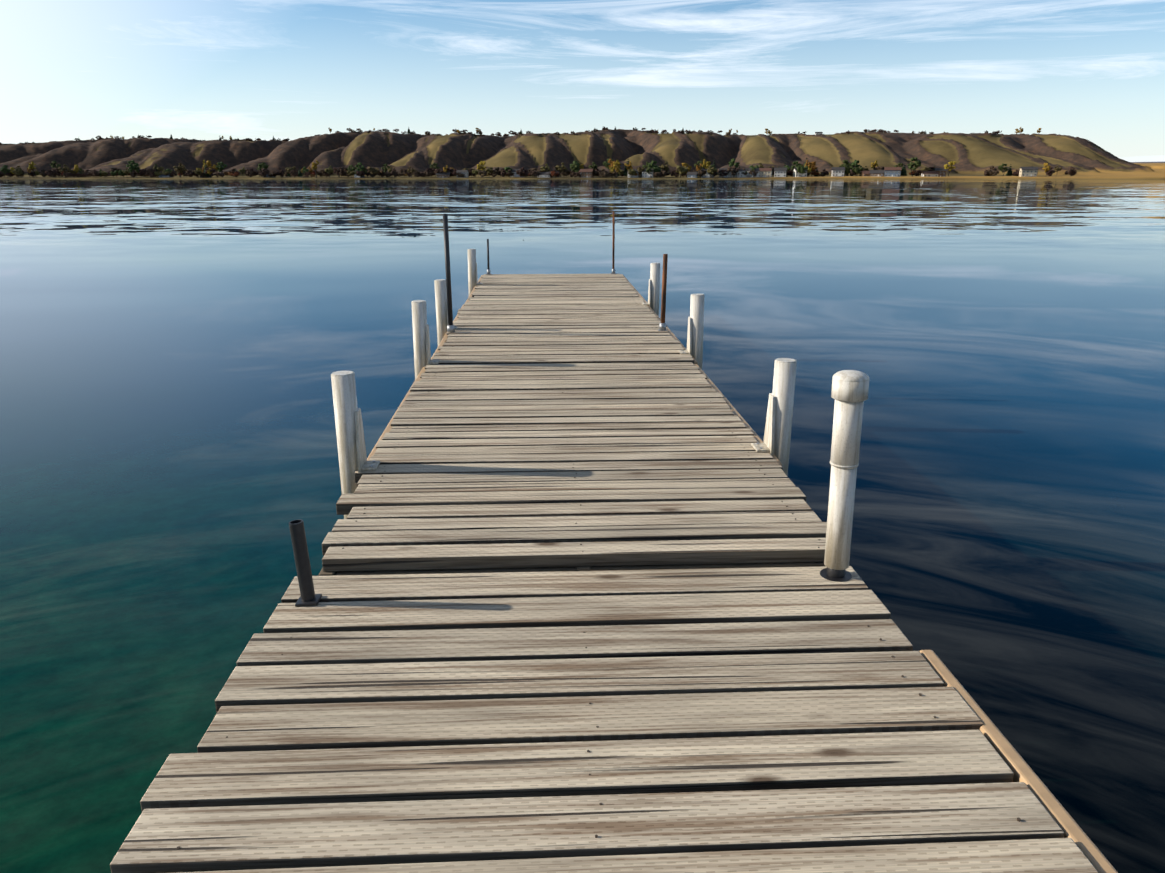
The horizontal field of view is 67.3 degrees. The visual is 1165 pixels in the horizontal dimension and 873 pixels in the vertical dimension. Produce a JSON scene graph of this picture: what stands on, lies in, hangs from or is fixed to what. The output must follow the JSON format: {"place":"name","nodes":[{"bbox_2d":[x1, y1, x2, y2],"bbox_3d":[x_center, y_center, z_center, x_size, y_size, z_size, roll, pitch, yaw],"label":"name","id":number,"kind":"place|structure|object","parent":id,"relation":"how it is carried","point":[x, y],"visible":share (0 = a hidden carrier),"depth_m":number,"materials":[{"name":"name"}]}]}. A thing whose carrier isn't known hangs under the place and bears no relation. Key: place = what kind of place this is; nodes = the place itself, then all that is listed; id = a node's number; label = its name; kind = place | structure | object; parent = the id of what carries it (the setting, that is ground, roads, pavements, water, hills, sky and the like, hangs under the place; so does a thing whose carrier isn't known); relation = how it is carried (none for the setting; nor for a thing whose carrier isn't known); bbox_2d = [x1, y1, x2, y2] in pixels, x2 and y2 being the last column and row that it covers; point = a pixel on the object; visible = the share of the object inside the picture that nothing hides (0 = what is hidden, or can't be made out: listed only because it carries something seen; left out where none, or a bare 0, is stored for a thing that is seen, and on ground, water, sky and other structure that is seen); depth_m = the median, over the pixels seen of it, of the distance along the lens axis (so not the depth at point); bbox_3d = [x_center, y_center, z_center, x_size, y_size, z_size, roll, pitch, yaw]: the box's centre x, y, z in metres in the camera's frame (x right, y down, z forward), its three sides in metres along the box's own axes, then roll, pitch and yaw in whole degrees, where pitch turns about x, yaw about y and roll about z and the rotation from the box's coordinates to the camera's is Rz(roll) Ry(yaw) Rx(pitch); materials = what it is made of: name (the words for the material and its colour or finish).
{"place":"outdoors","nodes":[
{"label":"outdoors","id":0,"kind":"place"},
{"bbox_2d":[319,562,824,575],"bbox_3d":[-0.115,-0.310,5.000,1.460,0.180,9.360,-1,16,-3],"label":"dock frame","id":1,"kind":"object","parent":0,"point":[637,567],"visible":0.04,"depth_m":2.42,"materials":[{"name":"black wood"}]},
{"bbox_2d":[0,179,1164,872],"bbox_3d":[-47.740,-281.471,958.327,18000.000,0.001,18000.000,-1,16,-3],"label":"lake water","id":2,"kind":"structure","parent":0,"point":[174,353],"depth_m":5.73,"materials":[{"name":"blue liquid"}]},
{"bbox_3d":[-0.168,0.138,6.079,1.468,1.550,7.538,-1,16,-3],"label":"dock","id":3,"kind":"object","parent":2,"relation":"in","visible":0},
{"bbox_2d":[331,371,379,518],"bbox_3d":[-0.796,0.194,3.146,0.137,0.864,0.116,-1,16,-2],"label":"post","id":4,"kind":"object","parent":3,"relation":"attached to","point":[352,456],"visible":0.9,"depth_m":3.05,"materials":[{"name":"white plastic"}]},
{"bbox_2d":[411,300,439,378],"bbox_3d":[-0.871,-0.327,4.910,0.137,0.864,0.116,0,17,-3],"label":"post","id":5,"kind":"object","parent":3,"relation":"attached to","point":[421,345],"visible":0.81,"depth_m":4.81,"materials":[{"name":"white plastic"}]},
{"bbox_2d":[434,279,457,345],"bbox_3d":[-0.923,-0.642,5.994,0.137,0.854,0.116,-1,16,-3],"label":"post","id":6,"kind":"object","parent":3,"relation":"attached to","point":[441,304],"visible":0.48,"depth_m":5.89,"materials":[{"name":"white plastic"}]},
{"bbox_2d":[467,249,482,294],"bbox_3d":[-1.042,-1.392,8.533,0.137,0.854,0.116,0,17,-3],"label":"post","id":7,"kind":"object","parent":3,"relation":"attached to","point":[472,275],"visible":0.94,"depth_m":8.44,"materials":[{"name":"white plastic"}]},
{"bbox_2d":[467,274,643,302],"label":"dock section planks","id":8,"kind":"object","parent":3,"relation":"on","point":[541,288],"visible":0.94,"depth_m":8.12,"materials":[{"name":"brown wood"}]},
{"bbox_2d":[486,239,491,274],"bbox_3d":[-1.005,-1.917,9.329,0.060,0.370,0.060,0,17,-3],"label":"thin pole","id":9,"kind":"object","parent":8,"relation":"on","point":[488,271],"visible":1,"depth_m":9.33,"materials":[{"name":"black metal"}]},
{"bbox_2d":[610,212,615,273],"bbox_3d":[0.331,-2.066,9.342,0.060,0.650,0.060,-1,16,-3],"label":"thin pole","id":10,"kind":"object","parent":8,"relation":"on","point":[613,250],"visible":1,"depth_m":9.35,"materials":[{"name":"metal"}]},
{"bbox_2d":[432,302,693,364],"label":"dock section planks","id":11,"kind":"object","parent":3,"relation":"on","point":[551,333],"visible":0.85,"depth_m":5.69,"materials":[{"name":"grey wood"}]},
{"bbox_2d":[443,214,455,333],"bbox_3d":[-0.873,-1.055,5.705,0.065,0.770,0.060,-1,17,-3],"label":"tall pole","id":12,"kind":"object","parent":11,"relation":"on","point":[451,327],"visible":0.9,"depth_m":5.70,"materials":[{"name":"black metal"}]},
{"bbox_2d":[658,254,667,330],"bbox_3d":[0.545,-0.956,5.830,0.064,0.510,0.060,0,16,-3],"label":"rusty pole","id":13,"kind":"object","parent":11,"relation":"on","point":[662,325],"visible":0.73,"depth_m":5.82,"materials":[{"name":"metal"}]},
{"bbox_2d":[322,362,826,571],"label":"dock section planks","id":14,"kind":"object","parent":3,"relation":"on","point":[480,466],"visible":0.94,"depth_m":2.98,"materials":[{"name":"grey wood"}]},
{"bbox_2d":[110,566,1098,872],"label":"dock section planks","id":15,"kind":"object","parent":3,"relation":"on","point":[762,720],"visible":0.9,"depth_m":1.66,"materials":[{"name":"grey wood"}]},
{"bbox_2d":[289,519,321,606],"bbox_3d":[-0.700,0.315,2.189,0.055,0.215,0.055,-5,15,-1],"label":"pole stub","id":16,"kind":"object","parent":15,"relation":"on","point":[308,597],"visible":1,"depth_m":2.18,"materials":[{"name":"black metal"}]},
{"bbox_2d":[820,370,869,581],"bbox_3d":[0.681,0.128,2.291,0.090,0.614,0.090,-2,17,-2],"label":"pvc post","id":17,"kind":"object","parent":15,"relation":"on","point":[849,391],"visible":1,"depth_m":2.25,"materials":[{"name":"white plastic"}]},
{"bbox_2d":[642,263,659,316],"bbox_3d":[0.556,-0.985,7.157,0.137,0.854,0.116,0,17,-3],"label":"post","id":18,"kind":"object","parent":3,"relation":"attached to","point":[653,292],"visible":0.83,"depth_m":7.06,"materials":[{"name":"white plastic"}]},
{"bbox_2d":[679,294,703,368],"bbox_3d":[0.641,-0.407,5.181,0.137,0.864,0.116,-1,16,-2],"label":"post","id":19,"kind":"object","parent":3,"relation":"attached to","point":[695,334],"visible":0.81,"depth_m":5.08,"materials":[{"name":"white plastic"}]},
{"bbox_2d":[751,358,796,475],"bbox_3d":[0.720,0.131,3.361,0.137,0.864,0.116,0,17,-3],"label":"post","id":20,"kind":"object","parent":3,"relation":"attached to","point":[777,433],"visible":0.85,"depth_m":3.27,"materials":[{"name":"white plastic"}]},
{"bbox_2d":[0,129,1164,178],"bbox_3d":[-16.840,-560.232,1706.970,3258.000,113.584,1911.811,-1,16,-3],"label":"hills","id":21,"kind":"structure","parent":0,"point":[974,155],"depth_m":1629.17,"materials":[{"name":"brown soil"}]},
{"bbox_2d":[0,165,10,177],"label":"green tree","id":22,"kind":"object","parent":21,"relation":"on","point":[3,168],"visible":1,"depth_m":1523.09,"materials":[{"name":"green plant"}]},
{"bbox_2d":[12,169,22,177],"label":"olive tree","id":23,"kind":"object","parent":21,"relation":"on","point":[17,171],"visible":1,"depth_m":1518.62,"materials":[{"name":"green plant"}]},
{"bbox_2d":[28,161,35,176],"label":"yellow tree","id":24,"kind":"object","parent":21,"relation":"on","point":[31,165],"visible":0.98,"depth_m":1544.27,"materials":[{"name":"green plant"}]},
{"bbox_2d":[46,170,57,177],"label":"bare tree","id":25,"kind":"object","parent":21,"relation":"on","point":[49,172],"visible":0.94,"depth_m":1506.89,"materials":[{"name":"brown plant"}]},
{"bbox_2d":[50,161,60,176],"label":"green tree","id":26,"kind":"object","parent":21,"relation":"on","point":[52,164],"visible":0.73,"depth_m":1564.32,"materials":[{"name":"green plant"}]},
{"bbox_2d":[58,164,70,177],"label":"olive tree","id":27,"kind":"object","parent":21,"relation":"on","point":[61,169],"visible":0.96,"depth_m":1511.76,"materials":[{"name":"green plant"}]},
{"bbox_2d":[126,160,138,173],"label":"green tree","id":28,"kind":"object","parent":21,"relation":"on","point":[131,166],"visible":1,"depth_m":1484.86,"materials":[{"name":"green plant"}]},
{"bbox_2d":[143,168,156,177],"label":"bare tree","id":29,"kind":"object","parent":21,"relation":"on","point":[149,171],"visible":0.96,"depth_m":1480.98,"materials":[{"name":"brown plant"}]},
{"bbox_2d":[153,164,163,172],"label":"olive tree","id":30,"kind":"object","parent":21,"relation":"on","point":[159,169],"visible":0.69,"depth_m":1520.60,"materials":[{"name":"green plant"}]},
{"bbox_2d":[173,163,186,177],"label":"olive tree","id":31,"kind":"object","parent":21,"relation":"on","point":[179,168],"visible":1,"depth_m":1471.81,"materials":[{"name":"green plant"}]},
{"bbox_2d":[205,167,215,177],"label":"bare tree","id":32,"kind":"object","parent":21,"relation":"on","point":[212,171],"visible":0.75,"depth_m":1469.64,"materials":[{"name":"brown plant"}]},
{"bbox_2d":[216,162,226,172],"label":"green tree","id":33,"kind":"object","parent":21,"relation":"on","point":[220,167],"visible":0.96,"depth_m":1490.19,"materials":[{"name":"green plant"}]},
{"bbox_2d":[257,168,269,177],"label":"bare tree","id":34,"kind":"object","parent":21,"relation":"on","point":[263,172],"visible":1,"depth_m":1442.54,"materials":[{"name":"brown plant"}]},
{"bbox_2d":[289,169,297,176],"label":"bare tree","id":35,"kind":"object","parent":21,"relation":"on","point":[294,172],"visible":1,"depth_m":1449.22,"materials":[{"name":"brown plant"}]},
{"bbox_2d":[312,160,318,177],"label":"yellow tree","id":36,"kind":"object","parent":21,"relation":"on","point":[314,166],"visible":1,"depth_m":1435.58,"materials":[{"name":"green plant"}]},
{"bbox_2d":[325,166,333,177],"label":"olive tree","id":37,"kind":"object","parent":21,"relation":"on","point":[329,170],"visible":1,"depth_m":1424.36,"materials":[{"name":"green plant"}]},
{"bbox_2d":[337,167,348,175],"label":"bare tree","id":38,"kind":"object","parent":21,"relation":"on","point":[341,172],"visible":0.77,"depth_m":1448.73,"materials":[{"name":"brown plant"}]},
{"bbox_2d":[355,162,363,170],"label":"green tree","id":39,"kind":"object","parent":21,"relation":"on","point":[357,166],"visible":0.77,"depth_m":1427.58,"materials":[{"name":"green plant"}]},
{"bbox_2d":[367,166,379,177],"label":"olive tree","id":40,"kind":"object","parent":21,"relation":"on","point":[373,170],"visible":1,"depth_m":1412.46,"materials":[{"name":"green plant"}]},
{"bbox_2d":[381,164,389,173],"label":"green tree","id":41,"kind":"object","parent":21,"relation":"on","point":[384,167],"visible":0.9,"depth_m":1443.99,"materials":[{"name":"green plant"}]},
{"bbox_2d":[390,168,397,177],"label":"bare tree","id":42,"kind":"object","parent":21,"relation":"on","point":[394,174],"visible":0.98,"depth_m":1416.79,"materials":[{"name":"brown plant"}]},
{"bbox_2d":[426,168,434,176],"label":"bare tree","id":43,"kind":"object","parent":21,"relation":"on","point":[432,170],"visible":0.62,"depth_m":1427.61,"materials":[{"name":"brown plant"}]},
{"bbox_2d":[436,172,449,177],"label":"house","id":44,"kind":"structure","parent":21,"relation":"on","point":[442,175],"depth_m":1412.57,"materials":[{"name":"grey"}]},
{"bbox_2d":[456,170,468,177],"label":"house","id":45,"kind":"structure","parent":21,"relation":"on","point":[465,172],"depth_m":1416.61,"materials":[{"name":"grey"}]},
{"bbox_2d":[477,161,486,170],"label":"yellow tree","id":46,"kind":"object","parent":21,"relation":"on","point":[482,167],"visible":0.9,"depth_m":1447.31,"materials":[{"name":"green plant"}]},
{"bbox_2d":[510,169,523,176],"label":"house","id":47,"kind":"structure","parent":21,"relation":"on","point":[515,174],"depth_m":1422.24,"materials":[{"name":"grey"}]},
{"bbox_2d":[519,167,528,177],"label":"bare tree","id":48,"kind":"object","parent":21,"relation":"on","point":[526,172],"visible":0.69,"depth_m":1398.10,"materials":[{"name":"brown plant"}]},
{"bbox_2d":[537,171,551,177],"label":"house","id":49,"kind":"structure","parent":21,"relation":"on","point":[544,175],"depth_m":1411.87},
{"bbox_2d":[540,164,550,171],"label":"olive tree","id":50,"kind":"object","parent":21,"relation":"on","point":[543,168],"visible":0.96,"depth_m":1428.88,"materials":[{"name":"green plant"}]},
{"bbox_2d":[555,163,566,172],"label":"olive tree","id":51,"kind":"object","parent":21,"relation":"on","point":[559,168],"visible":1,"depth_m":1426.48,"materials":[{"name":"green plant"}]},
{"bbox_2d":[570,163,578,177],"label":"green tree","id":52,"kind":"object","parent":21,"relation":"on","point":[572,167],"visible":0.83,"depth_m":1405.10,"materials":[{"name":"green plant"}]},
{"bbox_2d":[579,169,592,177],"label":"house","id":53,"kind":"structure","parent":21,"relation":"on","point":[586,173],"depth_m":1388.42,"materials":[{"name":"brown"}]},
{"bbox_2d":[603,159,613,171],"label":"green tree","id":54,"kind":"object","parent":21,"relation":"on","point":[605,163],"visible":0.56,"depth_m":1421.68,"materials":[{"name":"green plant"}]},
{"bbox_2d":[623,159,629,177],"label":"conifer tree","id":55,"kind":"object","parent":21,"relation":"on","point":[625,172],"visible":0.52,"depth_m":1384.83,"materials":[{"name":"green plant"}]},
{"bbox_2d":[628,169,636,177],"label":"olive tree","id":56,"kind":"object","parent":21,"relation":"on","point":[631,172],"visible":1,"depth_m":1372.68,"materials":[{"name":"green plant"}]},
{"bbox_2d":[627,169,639,177],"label":"house","id":57,"kind":"structure","parent":21,"relation":"on","point":[634,176],"depth_m":1379.63,"materials":[{"name":"grey"}]},
{"bbox_2d":[641,169,653,177],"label":"house","id":58,"kind":"structure","parent":21,"relation":"on","point":[645,174],"depth_m":1373.26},
{"bbox_2d":[648,160,658,174],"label":"green tree","id":59,"kind":"object","parent":21,"relation":"on","point":[652,163],"visible":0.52,"depth_m":1382.26,"materials":[{"name":"green plant"}]},
{"bbox_2d":[658,162,668,171],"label":"olive tree","id":60,"kind":"object","parent":21,"relation":"on","point":[664,167],"visible":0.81,"depth_m":1399.72,"materials":[{"name":"green plant"}]},
{"bbox_2d":[675,165,687,173],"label":"olive tree","id":61,"kind":"object","parent":21,"relation":"on","point":[681,170],"visible":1,"depth_m":1361.34,"materials":[{"name":"green plant"}]},
{"bbox_2d":[687,171,697,177],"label":"house","id":62,"kind":"structure","parent":21,"relation":"on","point":[692,174],"depth_m":1351.37,"materials":[{"name":"grey"}]},
{"bbox_2d":[696,169,705,177],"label":"bare tree","id":63,"kind":"object","parent":21,"relation":"on","point":[701,173],"visible":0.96,"depth_m":1350.34,"materials":[{"name":"brown plant"}]},
{"bbox_2d":[702,159,710,168],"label":"yellow tree","id":64,"kind":"object","parent":21,"relation":"on","point":[706,165],"visible":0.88,"depth_m":1357.48,"materials":[{"name":"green plant"}]},
{"bbox_2d":[701,169,713,177],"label":"house","id":65,"kind":"structure","parent":21,"relation":"on","point":[707,175],"depth_m":1354.29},
{"bbox_2d":[707,166,717,177],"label":"olive tree","id":66,"kind":"object","parent":21,"relation":"on","point":[712,170],"visible":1,"depth_m":1340.65,"materials":[{"name":"green plant"}]},
{"bbox_2d":[719,168,732,177],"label":"house","id":67,"kind":"structure","parent":21,"relation":"on","point":[729,175],"depth_m":1350.50,"materials":[{"name":"grey"}]},
{"bbox_2d":[727,166,740,177],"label":"bare tree","id":68,"kind":"object","parent":21,"relation":"on","point":[732,168],"visible":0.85,"depth_m":1342.12,"materials":[{"name":"brown plant"}]},
{"bbox_2d":[729,158,739,167],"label":"green tree","id":69,"kind":"object","parent":21,"relation":"on","point":[732,163],"visible":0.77,"depth_m":1383.07,"materials":[{"name":"green plant"}]},
{"bbox_2d":[736,168,748,177],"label":"house","id":70,"kind":"structure","parent":21,"relation":"on","point":[741,175],"depth_m":1346.82,"materials":[{"name":"grey"}]},
{"bbox_2d":[748,168,759,176],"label":"house","id":71,"kind":"structure","parent":21,"relation":"on","point":[757,170],"depth_m":1344.38,"materials":[{"name":"grey"}]},
{"bbox_2d":[759,167,771,176],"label":"house","id":72,"kind":"structure","parent":21,"relation":"on","point":[765,172],"depth_m":1342.06,"materials":[{"name":"brown"}]},
{"bbox_2d":[774,167,786,176],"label":"house","id":73,"kind":"structure","parent":21,"relation":"on","point":[779,172],"depth_m":1333.17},
{"bbox_2d":[791,161,800,170],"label":"green tree","id":74,"kind":"object","parent":21,"relation":"on","point":[796,166],"visible":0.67,"depth_m":1347.01,"materials":[{"name":"green plant"}]},
{"bbox_2d":[793,168,807,176],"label":"house","id":75,"kind":"structure","parent":21,"relation":"on","point":[796,173],"depth_m":1328.82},
{"bbox_2d":[797,166,807,176],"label":"green tree","id":76,"kind":"object","parent":21,"relation":"on","point":[801,169],"visible":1,"depth_m":1317.76,"materials":[{"name":"green plant"}]},
{"bbox_2d":[811,161,816,176],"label":"yellow tree","id":77,"kind":"object","parent":21,"relation":"on","point":[813,167],"visible":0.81,"depth_m":1347.56,"materials":[{"name":"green plant"}]},
{"bbox_2d":[831,167,844,176],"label":"house","id":78,"kind":"structure","parent":21,"relation":"on","point":[837,171],"depth_m":1318.17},
{"bbox_2d":[839,160,850,166],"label":"green tree","id":79,"kind":"object","parent":21,"relation":"on","point":[846,163],"visible":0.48,"depth_m":1333.94,"materials":[{"name":"green plant"}]},
{"bbox_2d":[842,166,853,175],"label":"green tree","id":80,"kind":"object","parent":21,"relation":"on","point":[847,169],"visible":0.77,"depth_m":1323.54,"materials":[{"name":"green plant"}]},
{"bbox_2d":[851,160,861,175],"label":"green tree","id":81,"kind":"object","parent":21,"relation":"on","point":[854,163],"visible":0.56,"depth_m":1328.07,"materials":[{"name":"green plant"}]},
{"bbox_2d":[852,167,862,175],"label":"green tree","id":82,"kind":"object","parent":21,"relation":"on","point":[856,170],"visible":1,"depth_m":1317.38,"materials":[{"name":"green plant"}]},
{"bbox_2d":[861,171,869,175],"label":"house","id":83,"kind":"structure","parent":21,"relation":"on","point":[864,173],"depth_m":1310.84,"materials":[{"name":"brown"}]},
{"bbox_2d":[869,170,884,176],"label":"house","id":84,"kind":"structure","parent":21,"relation":"on","point":[880,173],"depth_m":1302.41,"materials":[{"name":"grey"}]},
{"bbox_2d":[884,167,901,176],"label":"house","id":85,"kind":"structure","parent":21,"relation":"on","point":[892,171],"depth_m":1289.17,"materials":[{"name":"white"}]},
{"bbox_2d":[900,165,906,176],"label":"conifer tree","id":86,"kind":"object","parent":21,"relation":"on","point":[903,172],"visible":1,"depth_m":1292.68,"materials":[{"name":"green plant"}]},
{"bbox_2d":[907,157,920,176],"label":"green tree","id":87,"kind":"object","parent":21,"relation":"on","point":[915,165],"visible":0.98,"depth_m":1280.90,"materials":[{"name":"green plant"}]},
{"bbox_2d":[921,170,938,176],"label":"house","id":88,"kind":"structure","parent":21,"relation":"on","point":[933,173],"depth_m":1280.44,"materials":[{"name":"brown"}]},
{"bbox_2d":[935,168,946,176],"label":"house","id":89,"kind":"structure","parent":21,"relation":"on","point":[942,172],"depth_m":1281.46,"materials":[{"name":"grey"}]},
{"bbox_2d":[944,161,955,176],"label":"yellow tree","id":90,"kind":"object","parent":21,"relation":"on","point":[951,163],"visible":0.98,"depth_m":1278.43,"materials":[{"name":"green plant"}]},
{"bbox_2d":[998,163,1008,175],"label":"green tree","id":91,"kind":"object","parent":21,"relation":"on","point":[1000,167],"visible":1,"depth_m":1262.86,"materials":[{"name":"green plant"}]},
{"bbox_2d":[1006,164,1012,175],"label":"conifer tree","id":92,"kind":"object","parent":21,"relation":"on","point":[1009,172],"visible":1,"depth_m":1267.53,"materials":[{"name":"green plant"}]},
{"bbox_2d":[1019,166,1038,176],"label":"house","id":93,"kind":"structure","parent":21,"relation":"on","point":[1032,171],"depth_m":1223.08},
{"bbox_2d":[1042,163,1050,176],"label":"yellow tree","id":94,"kind":"object","parent":21,"relation":"on","point":[1047,168],"visible":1,"depth_m":1239.01,"materials":[{"name":"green plant"}]},
{"bbox_2d":[1065,166,1076,176],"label":"bare tree","id":95,"kind":"object","parent":21,"relation":"on","point":[1072,171],"visible":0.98,"depth_m":1234.07,"materials":[{"name":"brown plant"}]},
{"bbox_2d":[0,0,1164,161],"label":"sky","id":96,"kind":"structure","parent":0,"point":[1093,71],"materials":[{"name":"blue"}]},
{"bbox_2d":[367,274,1117,872],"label":"dock edge rails","id":97,"kind":"object","parent":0,"point":[1017,764],"visible":0.21,"depth_m":1.64,"materials":[{"name":"wood"}]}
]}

